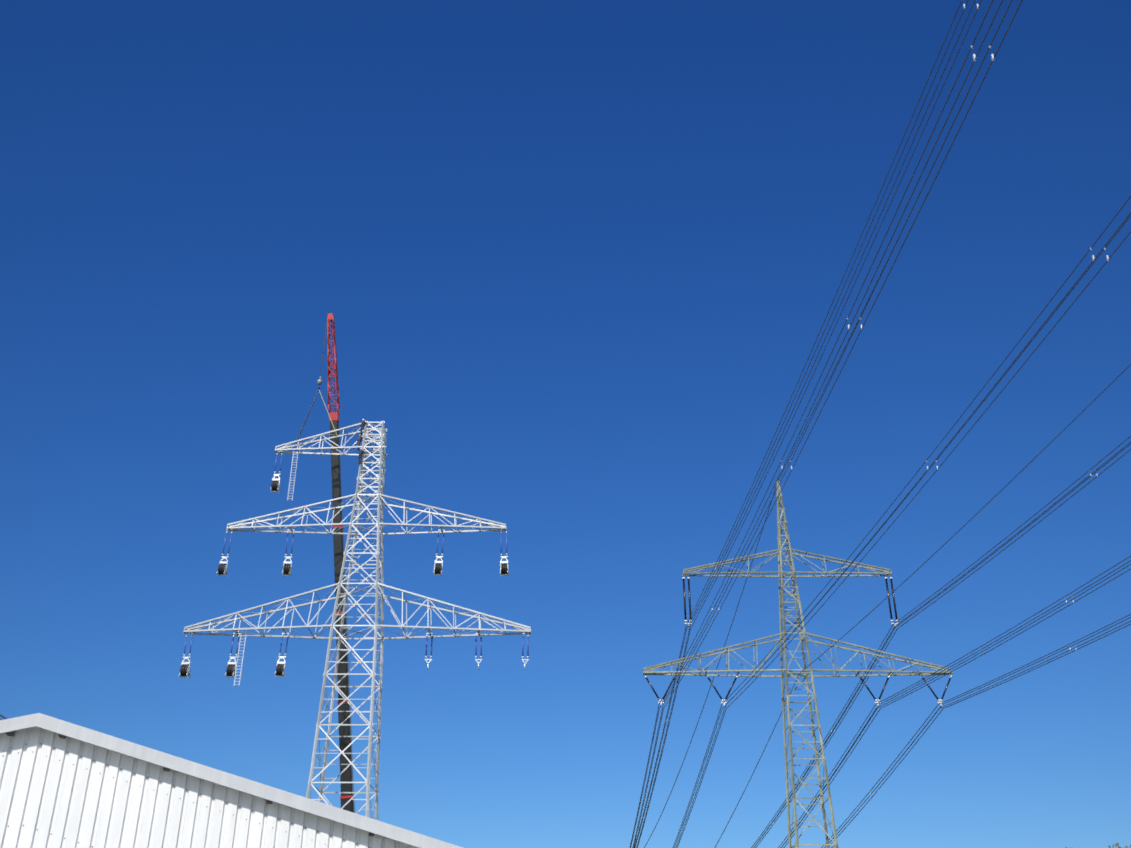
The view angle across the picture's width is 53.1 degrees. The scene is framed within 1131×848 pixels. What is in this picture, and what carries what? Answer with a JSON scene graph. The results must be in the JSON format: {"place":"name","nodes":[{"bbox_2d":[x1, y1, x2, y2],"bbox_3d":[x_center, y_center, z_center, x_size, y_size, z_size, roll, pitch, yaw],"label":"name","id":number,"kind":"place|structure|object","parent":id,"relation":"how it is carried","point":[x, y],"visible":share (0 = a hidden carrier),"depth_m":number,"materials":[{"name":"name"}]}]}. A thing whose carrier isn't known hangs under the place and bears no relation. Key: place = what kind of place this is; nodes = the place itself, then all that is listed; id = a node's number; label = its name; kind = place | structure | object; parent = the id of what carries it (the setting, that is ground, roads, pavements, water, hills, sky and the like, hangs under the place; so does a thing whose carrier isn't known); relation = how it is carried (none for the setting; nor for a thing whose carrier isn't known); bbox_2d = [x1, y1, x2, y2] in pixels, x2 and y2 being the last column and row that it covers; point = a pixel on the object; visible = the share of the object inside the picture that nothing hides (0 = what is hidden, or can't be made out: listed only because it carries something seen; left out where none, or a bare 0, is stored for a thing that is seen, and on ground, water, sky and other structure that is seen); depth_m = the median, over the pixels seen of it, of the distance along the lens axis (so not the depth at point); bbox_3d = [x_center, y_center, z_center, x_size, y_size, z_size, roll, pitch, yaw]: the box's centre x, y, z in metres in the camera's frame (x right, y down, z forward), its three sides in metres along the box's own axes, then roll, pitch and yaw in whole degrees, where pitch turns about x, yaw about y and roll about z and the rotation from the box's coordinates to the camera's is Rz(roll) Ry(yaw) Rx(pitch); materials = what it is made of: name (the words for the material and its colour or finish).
{"place":"outdoors","nodes":[
{"label":"outdoors","id":0,"kind":"place"},
{"bbox_2d":[0,0,1130,847],"label":"sky","id":1,"kind":"structure","parent":0,"point":[582,265],"materials":[{"name":"blue"}]},
{"bbox_2d":[1108,843,1130,847],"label":"tree","id":2,"kind":"object","parent":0,"point":[1116,844],"visible":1,"depth_m":86.51,"materials":[{"name":"green plant"}]},
{"label":"ground","id":3,"kind":"structure","parent":0,"visible":0},
{"bbox_2d":[0,713,462,847],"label":"hall building","id":4,"kind":"structure","parent":3,"relation":"on","point":[64,784],"depth_m":25.41,"materials":[{"name":"grey metal"}]},
{"bbox_2d":[296,313,354,812],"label":"mobile crane","id":5,"kind":"object","parent":3,"relation":"on","point":[346,775],"visible":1,"depth_m":119.94,"materials":[{"name":"red"}]},
{"bbox_2d":[179,419,530,819],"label":"pylon","id":6,"kind":"object","parent":3,"relation":"on","point":[231,669],"visible":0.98,"depth_m":112.88,"materials":[{"name":"metal"}]},
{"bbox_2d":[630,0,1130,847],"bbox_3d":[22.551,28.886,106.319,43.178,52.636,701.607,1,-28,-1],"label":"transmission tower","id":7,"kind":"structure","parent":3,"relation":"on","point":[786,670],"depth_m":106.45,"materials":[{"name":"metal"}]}
]}

